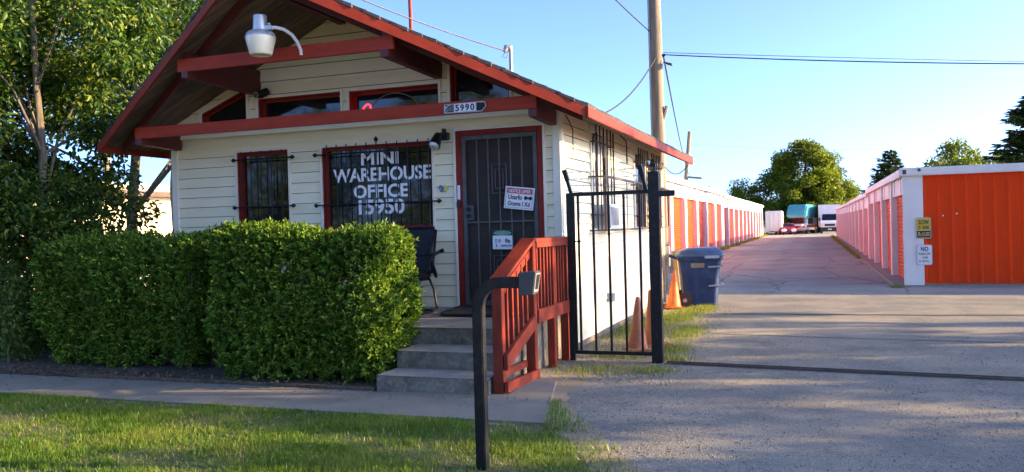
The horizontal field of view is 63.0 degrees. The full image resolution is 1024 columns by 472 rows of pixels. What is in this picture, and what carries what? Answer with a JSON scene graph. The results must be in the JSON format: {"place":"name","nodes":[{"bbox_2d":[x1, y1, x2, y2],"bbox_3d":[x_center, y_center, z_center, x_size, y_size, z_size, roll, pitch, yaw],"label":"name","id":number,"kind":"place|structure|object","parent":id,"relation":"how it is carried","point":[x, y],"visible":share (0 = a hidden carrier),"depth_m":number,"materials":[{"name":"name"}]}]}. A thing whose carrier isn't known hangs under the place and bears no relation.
{"place":"outdoors","nodes":[
{"label":"outdoors","id":0,"kind":"place"},
{"bbox_2d":[0,458,128,471],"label":"lawn grass","id":1,"kind":"structure","parent":0,"point":[44,467],"depth_m":5.74,"materials":[{"name":"green plant"}]},
{"bbox_2d":[0,391,641,471],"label":"lawn","id":2,"kind":"structure","parent":0,"point":[421,450],"depth_m":6.24,"materials":[{"name":"plant"}]},
{"bbox_2d":[472,270,539,470],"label":"keypad post","id":3,"kind":"object","parent":2,"relation":"on","point":[526,283],"visible":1,"depth_m":5.50,"materials":[{"name":"black metal"}]},
{"bbox_2d":[0,296,716,471],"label":"dirt","id":4,"kind":"structure","parent":0,"point":[561,387],"depth_m":8.71,"materials":[{"name":"brown soil"}]},
{"bbox_2d":[0,0,203,309],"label":"leafy tree","id":5,"kind":"object","parent":4,"relation":"on","point":[187,10],"visible":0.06,"depth_m":15.83,"materials":[{"name":"green plant"}]},
{"bbox_2d":[0,343,376,389],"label":"planting bed","id":6,"kind":"object","parent":4,"relation":"on","point":[45,360],"visible":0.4,"depth_m":9.96,"materials":[{"name":"soil"}]},
{"bbox_2d":[0,260,56,361],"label":"bush","id":7,"kind":"object","parent":6,"relation":"on","point":[14,315],"visible":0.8,"depth_m":10.70,"materials":[{"name":"green plant"}]},
{"bbox_2d":[0,159,116,349],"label":"bush","id":8,"kind":"object","parent":6,"relation":"on","point":[64,219],"visible":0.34,"depth_m":11.86,"materials":[{"name":"green plant"}]},
{"bbox_2d":[0,0,180,356],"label":"leafy tree","id":9,"kind":"object","parent":6,"relation":"on","point":[29,65],"visible":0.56,"depth_m":12.65,"materials":[{"name":"green plant"}]},
{"bbox_2d":[26,223,229,368],"bbox_3d":[-4.732,0.762,10.401,2.879,1.778,1.239,-1,1,20],"label":"box hedge","id":10,"kind":"object","parent":6,"relation":"on","point":[92,277],"visible":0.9,"depth_m":10.05,"materials":[{"name":"green plant"}]},
{"bbox_2d":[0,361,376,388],"bbox_3d":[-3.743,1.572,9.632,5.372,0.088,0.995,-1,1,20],"label":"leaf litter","id":11,"kind":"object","parent":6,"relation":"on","point":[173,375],"visible":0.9,"depth_m":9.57,"materials":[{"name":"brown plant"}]},
{"bbox_2d":[201,217,425,383],"bbox_3d":[-2.193,0.681,9.221,2.490,1.828,1.269,-1,1,20],"label":"box hedge","id":12,"kind":"object","parent":6,"relation":"on","point":[359,337],"visible":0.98,"depth_m":8.82,"materials":[{"name":"green plant"}]},
{"bbox_2d":[77,374,373,390],"bbox_3d":[-3.188,1.572,8.950,3.840,0.055,0.030,-1,1,20],"label":"edging board","id":13,"kind":"object","parent":4,"relation":"on","point":[341,387],"visible":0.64,"depth_m":8.86,"materials":[{"name":"weathered wood"}]},
{"bbox_2d":[0,374,555,424],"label":"walkway","id":14,"kind":"structure","parent":4,"relation":"on","point":[531,408],"depth_m":8.05,"materials":[{"name":"concrete"}]},
{"bbox_2d":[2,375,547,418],"bbox_3d":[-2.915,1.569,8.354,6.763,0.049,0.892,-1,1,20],"label":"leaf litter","id":15,"kind":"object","parent":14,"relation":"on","point":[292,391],"visible":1,"depth_m":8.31,"materials":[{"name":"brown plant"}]},
{"bbox_2d":[490,236,569,393],"bbox_3d":[0.243,0.773,8.979,0.173,1.508,2.340,-1,1,20],"label":"handrail","id":16,"kind":"object","parent":4,"relation":"on","point":[549,301],"visible":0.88,"depth_m":8.75,"materials":[{"name":"red wood"}]},
{"bbox_2d":[542,397,600,434],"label":"verge grass","id":17,"kind":"structure","parent":4,"relation":"on","point":[559,402],"depth_m":6.86,"materials":[{"name":"green plant"}]},
{"bbox_2d":[562,163,674,363],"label":"side gate","id":18,"kind":"structure","parent":4,"relation":"on","point":[654,192],"depth_m":9.73,"materials":[{"name":"black metal"}]},
{"bbox_2d":[543,303,724,378],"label":"side weeds","id":19,"kind":"object","parent":4,"relation":"on","point":[676,318],"visible":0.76,"depth_m":11.26,"materials":[{"name":"green plant"}]},
{"bbox_2d":[622,297,651,351],"bbox_3d":[1.597,1.116,10.616,0.340,0.680,0.340,0,1,0],"label":"traffic cone","id":20,"kind":"object","parent":4,"relation":"on","point":[634,341],"visible":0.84,"depth_m":10.55,"materials":[{"name":"orange plastic"}]},
{"bbox_2d":[541,306,735,384],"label":"loose gravel","id":21,"kind":"structure","parent":4,"relation":"on","point":[646,356],"depth_m":9.84,"materials":[{"name":"grey gravel"}]},
{"bbox_2d":[645,290,668,347],"bbox_3d":[1.842,1.076,10.984,0.340,0.740,0.340,-6,2,-28],"label":"traffic cone","id":22,"kind":"object","parent":4,"relation":"on","point":[648,327],"visible":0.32,"depth_m":10.93,"materials":[{"name":"orange plastic"}]},
{"bbox_2d":[664,271,682,308],"bbox_3d":[3.043,0.999,15.676,0.340,0.700,0.340,1,1,5],"label":"traffic cone","id":23,"kind":"object","parent":4,"relation":"on","point":[673,300],"visible":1,"depth_m":15.60,"materials":[{"name":"orange plastic"}]},
{"bbox_2d":[672,251,679,289],"bbox_3d":[3.335,0.824,16.892,0.170,1.058,0.075,-1,1,20],"label":"lumber board","id":24,"kind":"object","parent":4,"relation":"on","point":[675,264],"visible":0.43,"depth_m":16.88,"materials":[{"name":"brown wood"}]},
{"bbox_2d":[667,247,724,306],"bbox_3d":[3.564,0.794,16.199,1.050,1.134,0.864,-1,1,8],"label":"wheeled bin","id":25,"kind":"object","parent":4,"relation":"on","point":[699,268],"visible":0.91,"depth_m":15.86,"materials":[{"name":"blue plastic"}]},
{"bbox_2d":[4,0,1023,223],"label":"sky","id":26,"kind":"structure","parent":0,"point":[594,52],"materials":[{"name":"blue"}]},
{"bbox_2d":[669,258,679,272],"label":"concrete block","id":27,"kind":"structure","parent":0,"point":[671,268],"depth_m":26.98,"materials":[{"name":"grey concrete"}]},
{"bbox_2d":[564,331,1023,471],"bbox_3d":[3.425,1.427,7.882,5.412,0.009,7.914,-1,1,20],"label":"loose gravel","id":28,"kind":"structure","parent":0,"point":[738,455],"depth_m":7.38,"materials":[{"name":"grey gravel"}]},
{"bbox_2d":[566,231,1023,471],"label":"driveway","id":29,"kind":"structure","parent":0,"point":[766,283],"depth_m":8.23,"materials":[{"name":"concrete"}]},
{"bbox_2d":[719,234,767,249],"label":"kerb weeds","id":30,"kind":"object","parent":29,"relation":"on","point":[739,243],"visible":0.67,"depth_m":60.69,"materials":[{"name":"green plant"}]},
{"bbox_2d":[765,211,783,233],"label":"cargo trailer","id":31,"kind":"object","parent":29,"relation":"on","point":[774,221],"visible":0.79,"depth_m":95.52,"materials":[{"name":"white metal"}]},
{"bbox_2d":[775,223,796,234],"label":"red car","id":32,"kind":"object","parent":29,"relation":"on","point":[790,228],"visible":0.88,"depth_m":94.91,"materials":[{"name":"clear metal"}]},
{"bbox_2d":[787,204,817,233],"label":"motorhome","id":33,"kind":"object","parent":29,"relation":"on","point":[801,217],"visible":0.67,"depth_m":97.68,"materials":[{"name":"teal paint"}]},
{"bbox_2d":[808,218,812,223],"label":"side window","id":34,"kind":"structure","parent":33,"relation":"in","point":[810,220],"depth_m":98.52,"materials":[{"name":"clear glass"}]},
{"bbox_2d":[809,219,819,232],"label":"covered trailer","id":35,"kind":"object","parent":29,"relation":"on","point":[818,229],"visible":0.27,"depth_m":101.44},
{"bbox_2d":[818,204,840,232],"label":"box truck","id":36,"kind":"object","parent":29,"relation":"on","point":[826,218],"visible":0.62,"depth_m":96.90,"materials":[{"name":"white metal"}]},
{"bbox_2d":[666,360,1023,380],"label":"gate track","id":37,"kind":"structure","parent":29,"relation":"on","point":[858,371],"depth_m":8.68,"materials":[{"name":"metal"}]},
{"bbox_2d":[829,235,860,258],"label":"kerb weeds","id":38,"kind":"object","parent":29,"relation":"on","point":[844,245],"visible":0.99,"depth_m":45.21,"materials":[{"name":"plant"}]},
{"bbox_2d":[835,193,868,258],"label":"storage building","id":39,"kind":"structure","parent":29,"relation":"on","point":[852,223],"depth_m":42.98,"materials":[{"name":"metal"}]},
{"bbox_2d":[867,209,868,254],"bbox_3d":[14.615,-0.142,34.089,0.014,1.990,3.430,-1,1,20],"label":"storage door","id":40,"kind":"structure","parent":39,"relation":"in","point":[867,209],"depth_m":35.48,"materials":[{"name":"orange metal"}]},
{"bbox_2d":[712,333,1020,342],"bbox_3d":[4.979,1.358,11.014,5.228,0.001,0.094,-1,1,25],"label":"tar seam","id":41,"kind":"object","parent":29,"relation":"on","point":[870,338],"visible":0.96,"depth_m":10.95,"materials":[{"name":"black asphalt"}]},
{"bbox_2d":[720,313,1023,315],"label":"tar seam","id":42,"kind":"object","parent":29,"relation":"on","point":[888,314],"visible":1,"depth_m":13.80,"materials":[{"name":"black asphalt"}]},
{"bbox_2d":[886,284,909,287],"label":"corner weeds","id":43,"kind":"object","parent":29,"relation":"on","point":[897,286],"visible":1,"depth_m":19.11,"materials":[{"name":"green plant"}]},
{"bbox_2d":[862,163,1023,285],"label":"storage building","id":44,"kind":"structure","parent":29,"relation":"on","point":[975,213],"depth_m":19.10,"materials":[{"name":"metal"}]},
{"bbox_2d":[879,202,881,263],"bbox_3d":[12.159,-0.087,27.369,0.014,2.100,3.000,-1,1,20],"label":"storage door","id":45,"kind":"structure","parent":44,"relation":"in","point":[879,202],"depth_m":28.41,"materials":[{"name":"orange metal"}]},
{"bbox_2d":[887,199,890,269],"bbox_3d":[11.008,-0.026,24.191,0.014,2.100,3.000,-1,1,20],"label":"storage door","id":46,"kind":"structure","parent":44,"relation":"in","point":[888,201],"depth_m":25.10,"materials":[{"name":"orange metal"}]},
{"bbox_2d":[897,196,903,277],"bbox_3d":[9.857,0.035,21.014,0.014,2.100,3.000,-1,1,20],"label":"storage door","id":47,"kind":"structure","parent":44,"relation":"in","point":[899,199],"depth_m":21.71,"materials":[{"name":"orange metal"}]},
{"bbox_2d":[916,217,930,238],"bbox_3d":[9.499,-0.183,19.270,0.320,0.490,0.014,-1,1,20],"label":"wall sign","id":48,"kind":"object","parent":44,"relation":"attached to","point":[923,227],"visible":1,"depth_m":19.27,"materials":[{"name":"yellow metal"}]},
{"bbox_2d":[917,245,932,264],"bbox_3d":[9.525,0.436,19.273,0.325,0.470,0.014,-1,1,20],"label":"wall sign","id":49,"kind":"object","parent":44,"relation":"attached to","point":[924,254],"visible":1,"depth_m":19.27,"materials":[{"name":"white metal"}]},
{"bbox_2d":[763,225,836,234],"bbox_3d":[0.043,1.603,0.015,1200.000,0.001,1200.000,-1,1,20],"label":"ground","id":50,"kind":"structure","parent":0,"point":[764,231],"depth_m":117.44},
{"bbox_2d":[9,182,171,278],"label":"neighbour building","id":51,"kind":"structure","parent":50,"relation":"on","point":[161,193],"depth_m":27.04,"materials":[{"name":"metal"}]},
{"bbox_2d":[101,104,110,181],"bbox_3d":[-15.962,-2.988,32.316,1.903,9.400,0.320,-1,1,20],"label":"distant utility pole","id":52,"kind":"object","parent":50,"relation":"on","point":[107,167],"visible":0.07,"depth_m":32.11,"materials":[{"name":"brown wood"}]},
{"bbox_2d":[43,0,200,230],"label":"leafy tree","id":53,"kind":"object","parent":50,"relation":"on","point":[77,45],"visible":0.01,"depth_m":21.28,"materials":[{"name":"green plant"}]},
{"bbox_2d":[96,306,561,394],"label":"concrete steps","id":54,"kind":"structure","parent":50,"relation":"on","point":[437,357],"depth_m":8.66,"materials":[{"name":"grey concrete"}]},
{"bbox_2d":[378,226,443,314],"bbox_3d":[-1.258,0.419,10.247,0.674,1.058,0.706,-1,1,23],"label":"patio chair","id":55,"kind":"object","parent":54,"relation":"on","point":[426,253],"visible":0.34,"depth_m":10.36,"materials":[{"name":"black leather"}]},
{"bbox_2d":[439,305,519,316],"bbox_3d":[-0.289,0.900,10.070,1.046,0.063,0.697,-1,1,20],"label":"doormat","id":56,"kind":"object","parent":54,"relation":"on","point":[460,310],"visible":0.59,"depth_m":10.06,"materials":[{"name":"rubber"}]},
{"bbox_2d":[97,0,692,348],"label":"office building","id":57,"kind":"structure","parent":50,"relation":"on","point":[345,120],"depth_m":10.97,"materials":[{"name":"beige wood"}]},
{"bbox_2d":[199,91,252,135],"bbox_3d":[-4.034,-1.769,11.801,0.846,0.659,0.154,-1,1,20],"label":"window","id":58,"kind":"structure","parent":57,"relation":"in","point":[235,106],"depth_m":11.81,"materials":[{"name":"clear glass"}]},
{"bbox_2d":[253,88,269,97],"bbox_3d":[-3.422,-1.949,11.392,0.117,0.160,0.231,-1,1,45],"label":"security camera","id":59,"kind":"object","parent":57,"relation":"attached to","point":[264,92],"visible":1,"depth_m":11.35,"materials":[{"name":"black plastic"}]},
{"bbox_2d":[231,147,295,224],"bbox_3d":[-3.404,-0.517,11.633,1.055,1.410,0.257,-1,1,20],"label":"window","id":60,"kind":"structure","parent":57,"relation":"in","point":[263,185],"depth_m":11.72,"materials":[{"name":"black glass"}]},
{"bbox_2d":[245,14,302,56],"bbox_3d":[-2.730,-2.287,9.497,0.610,0.455,0.343,-1,1,3],"label":"yard light","id":61,"kind":"object","parent":57,"relation":"attached to","point":[260,37],"visible":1,"depth_m":9.42,"materials":[{"name":"metal"}]},
{"bbox_2d":[255,89,343,130],"bbox_3d":[-2.869,-1.704,11.386,1.380,0.480,0.164,-1,1,20],"label":"window","id":62,"kind":"structure","parent":57,"relation":"in","point":[331,100],"depth_m":11.41,"materials":[{"name":"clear glass"}]},
{"bbox_2d":[312,136,441,229],"bbox_3d":[-1.756,-0.680,11.033,1.900,1.260,0.257,-1,1,20],"label":"window","id":63,"kind":"structure","parent":57,"relation":"in","point":[393,180],"depth_m":11.10,"materials":[{"name":"black glass"}]},
{"bbox_2d":[346,80,443,123],"bbox_3d":[-1.520,-1.730,10.897,1.370,0.470,0.164,-1,1,20],"label":"window","id":64,"kind":"structure","parent":57,"relation":"in","point":[426,92],"depth_m":10.91,"materials":[{"name":"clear glass"}]},
{"bbox_2d":[408,0,412,29],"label":"roof pipe","id":65,"kind":"object","parent":57,"relation":"attached to","point":[410,12],"visible":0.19,"depth_m":15.47,"materials":[{"name":"red metal"}]},
{"bbox_2d":[428,128,449,149],"bbox_3d":[-0.906,-1.219,10.537,0.168,0.278,0.372,-1,1,30],"label":"floodlight","id":66,"kind":"object","parent":57,"relation":"attached to","point":[437,138],"visible":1,"depth_m":10.45,"materials":[{"name":"black plastic"}]},
{"bbox_2d":[439,185,447,191],"bbox_3d":[-0.884,-0.609,10.709,0.125,0.092,0.004,-1,1,20],"label":"sticker","id":67,"kind":"object","parent":57,"relation":"attached to","point":[444,186],"visible":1,"depth_m":10.71,"materials":[{"name":"paper"}]},
{"bbox_2d":[444,101,486,113],"bbox_3d":[-0.543,-1.487,9.670,0.534,0.120,0.032,-1,1,20],"label":"address plaque","id":68,"kind":"object","parent":57,"relation":"attached to","point":[476,106],"visible":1,"depth_m":9.66,"materials":[{"name":"white metal"}]},
{"bbox_2d":[446,64,512,116],"bbox_3d":[-0.388,-1.889,10.479,0.866,0.732,0.154,-1,1,20],"label":"window","id":69,"kind":"structure","parent":57,"relation":"in","point":[461,85],"depth_m":10.56,"materials":[{"name":"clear glass"}]},
{"bbox_2d":[452,122,547,305],"bbox_3d":[-0.138,-0.235,10.478,1.230,2.295,0.165,-1,1,20],"label":"door","id":70,"kind":"structure","parent":57,"relation":"in","point":[487,160],"depth_m":10.53,"materials":[{"name":"grey metal"}]},
{"bbox_2d":[492,230,512,249],"bbox_3d":[-0.118,0.048,10.398,0.276,0.245,0.010,0,1,20],"label":"office notice","id":71,"kind":"object","parent":70,"relation":"attached to","point":[502,239],"visible":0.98,"depth_m":10.40,"materials":[{"name":"white paper"}]},
{"bbox_2d":[504,186,534,210],"bbox_3d":[0.090,-0.467,10.313,0.385,0.275,0.010,6,3,20],"label":"warning sign","id":72,"kind":"object","parent":70,"relation":"attached to","point":[521,198],"visible":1,"depth_m":10.31,"materials":[{"name":"white plastic"}]},
{"bbox_2d":[502,45,512,70],"bbox_3d":[-0.068,-2.791,13.750,0.194,0.719,0.109,-2,1,-23],"label":"service mast","id":73,"kind":"object","parent":57,"relation":"attached to","point":[506,48],"visible":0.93,"depth_m":13.75,"materials":[{"name":"white metal"}]},
{"bbox_2d":[362,0,508,51],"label":"power line","id":74,"kind":"object","parent":73,"relation":"attached to","point":[433,26],"visible":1,"depth_m":13.32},
{"bbox_2d":[584,124,613,232],"bbox_3d":[1.272,-0.799,11.953,0.200,1.500,1.190,-1,1,20],"label":"window","id":75,"kind":"structure","parent":57,"relation":"in","point":[598,145],"depth_m":11.91,"materials":[{"name":"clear glass"}]},
{"bbox_2d":[594,204,619,228],"bbox_3d":[1.355,-0.280,12.106,0.308,0.345,0.606,-1,1,20],"label":"air conditioner","id":76,"kind":"object","parent":57,"relation":"attached to","point":[614,216],"visible":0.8,"depth_m":11.85,"materials":[{"name":"white metal"}]},
{"bbox_2d":[629,148,649,230],"bbox_3d":[2.278,-0.813,14.727,0.200,1.420,1.190,-1,1,20],"label":"window","id":77,"kind":"structure","parent":57,"relation":"in","point":[639,157],"depth_m":14.68,"materials":[{"name":"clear glass"}]},
{"bbox_2d":[646,153,662,225],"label":"window","id":78,"kind":"structure","parent":57,"relation":"in","point":[651,159],"depth_m":15.97,"materials":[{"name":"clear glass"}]},
{"bbox_2d":[647,0,672,290],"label":"utility pole","id":79,"kind":"object","parent":50,"relation":"on","point":[658,111],"visible":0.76,"depth_m":19.84,"materials":[{"name":"brown wood"}]},
{"bbox_2d":[606,57,655,112],"bbox_3d":[2.648,-3.401,18.742,0.032,1.624,2.681,-1,1,36],"label":"power line","id":80,"kind":"object","parent":79,"relation":"attached to","point":[634,88],"visible":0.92,"depth_m":18.89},
{"bbox_2d":[615,0,648,30],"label":"power line","id":81,"kind":"object","parent":79,"relation":"attached to","point":[632,15],"visible":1,"depth_m":19.28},
{"bbox_2d":[663,56,689,175],"bbox_3d":[8.110,-4.142,39.505,0.040,0.946,40.152,-1,1,13],"label":"power line","id":82,"kind":"object","parent":79,"relation":"attached to","point":[672,104],"visible":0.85,"depth_m":25.10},
{"bbox_2d":[663,52,1023,61],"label":"power line","id":83,"kind":"object","parent":79,"relation":"attached to","point":[843,57],"visible":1,"depth_m":20.87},
{"bbox_2d":[665,54,1023,63],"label":"power line","id":84,"kind":"object","parent":79,"relation":"attached to","point":[843,60],"visible":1,"depth_m":18.81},
{"bbox_2d":[684,131,701,180],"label":"leaning pole","id":85,"kind":"object","parent":50,"relation":"on","point":[686,176],"visible":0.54,"depth_m":59.08,"materials":[{"name":"brown wood"}]},
{"bbox_2d":[693,140,999,149],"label":"power line","id":86,"kind":"object","parent":85,"relation":"attached to","point":[829,149],"visible":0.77,"depth_m":72.82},
{"bbox_2d":[666,174,726,254],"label":"storage building","id":87,"kind":"structure","parent":50,"relation":"on","point":[695,214],"depth_m":41.19,"materials":[{"name":"white metal"}]},
{"bbox_2d":[673,197,681,250],"bbox_3d":[7.042,-0.349,35.950,0.050,2.630,3.380,-1,1,20],"label":"storage door","id":88,"kind":"structure","parent":87,"relation":"in","point":[676,201],"depth_m":36.51,"materials":[{"name":"orange metal"}]},
{"bbox_2d":[687,200,693,247],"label":"storage door","id":89,"kind":"structure","parent":87,"relation":"in","point":[689,202],"depth_m":40.37,"materials":[{"name":"orange metal"}]},
{"bbox_2d":[698,201,703,246],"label":"storage door","id":90,"kind":"structure","parent":87,"relation":"in","point":[700,204],"depth_m":44.20,"materials":[{"name":"orange metal"}]},
{"bbox_2d":[708,203,711,246],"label":"storage door","id":91,"kind":"structure","parent":87,"relation":"in","point":[709,204],"depth_m":48.02,"materials":[{"name":"orange metal"}]},
{"bbox_2d":[716,204,718,246],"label":"storage door","id":92,"kind":"structure","parent":87,"relation":"in","point":[717,218],"depth_m":51.72,"materials":[{"name":"orange metal"}]},
{"bbox_2d":[722,195,763,245],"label":"storage building","id":93,"kind":"structure","parent":50,"relation":"on","point":[742,220],"depth_m":66.93,"materials":[{"name":"white metal"}]},
{"bbox_2d":[724,208,725,245],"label":"storage door","id":94,"kind":"structure","parent":93,"relation":"in","point":[724,208],"depth_m":55.91,"materials":[{"name":"metal"}]},
{"bbox_2d":[729,209,731,243],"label":"storage door","id":95,"kind":"structure","parent":93,"relation":"in","point":[729,209],"depth_m":59.60,"materials":[{"name":"orange metal"}]},
{"bbox_2d":[734,209,735,242],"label":"storage door","id":96,"kind":"structure","parent":93,"relation":"in","point":[734,209],"depth_m":63.39,"materials":[{"name":"metal"}]},
{"bbox_2d":[727,177,773,221],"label":"roadside tree","id":97,"kind":"object","parent":50,"relation":"on","point":[740,191],"visible":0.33,"depth_m":106.76,"materials":[{"name":"green plant"}]},
{"bbox_2d":[752,137,861,232],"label":"tree","id":98,"kind":"object","parent":50,"relation":"on","point":[823,183],"visible":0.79,"depth_m":103.57,"materials":[{"name":"green plant"}]},
{"bbox_2d":[858,149,905,193],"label":"conifer","id":99,"kind":"object","parent":50,"relation":"on","point":[883,173],"visible":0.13,"depth_m":54.54,"materials":[{"name":"green plant"}]},
{"bbox_2d":[922,136,1000,166],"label":"roadside tree","id":100,"kind":"object","parent":50,"relation":"on","point":[951,149],"visible":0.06,"depth_m":55.08,"materials":[{"name":"green plant"}]},
{"bbox_2d":[981,88,1023,163],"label":"conifer","id":101,"kind":"object","parent":50,"relation":"on","point":[1015,138],"visible":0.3,"depth_m":43.24,"materials":[{"name":"green plant"}]}
]}

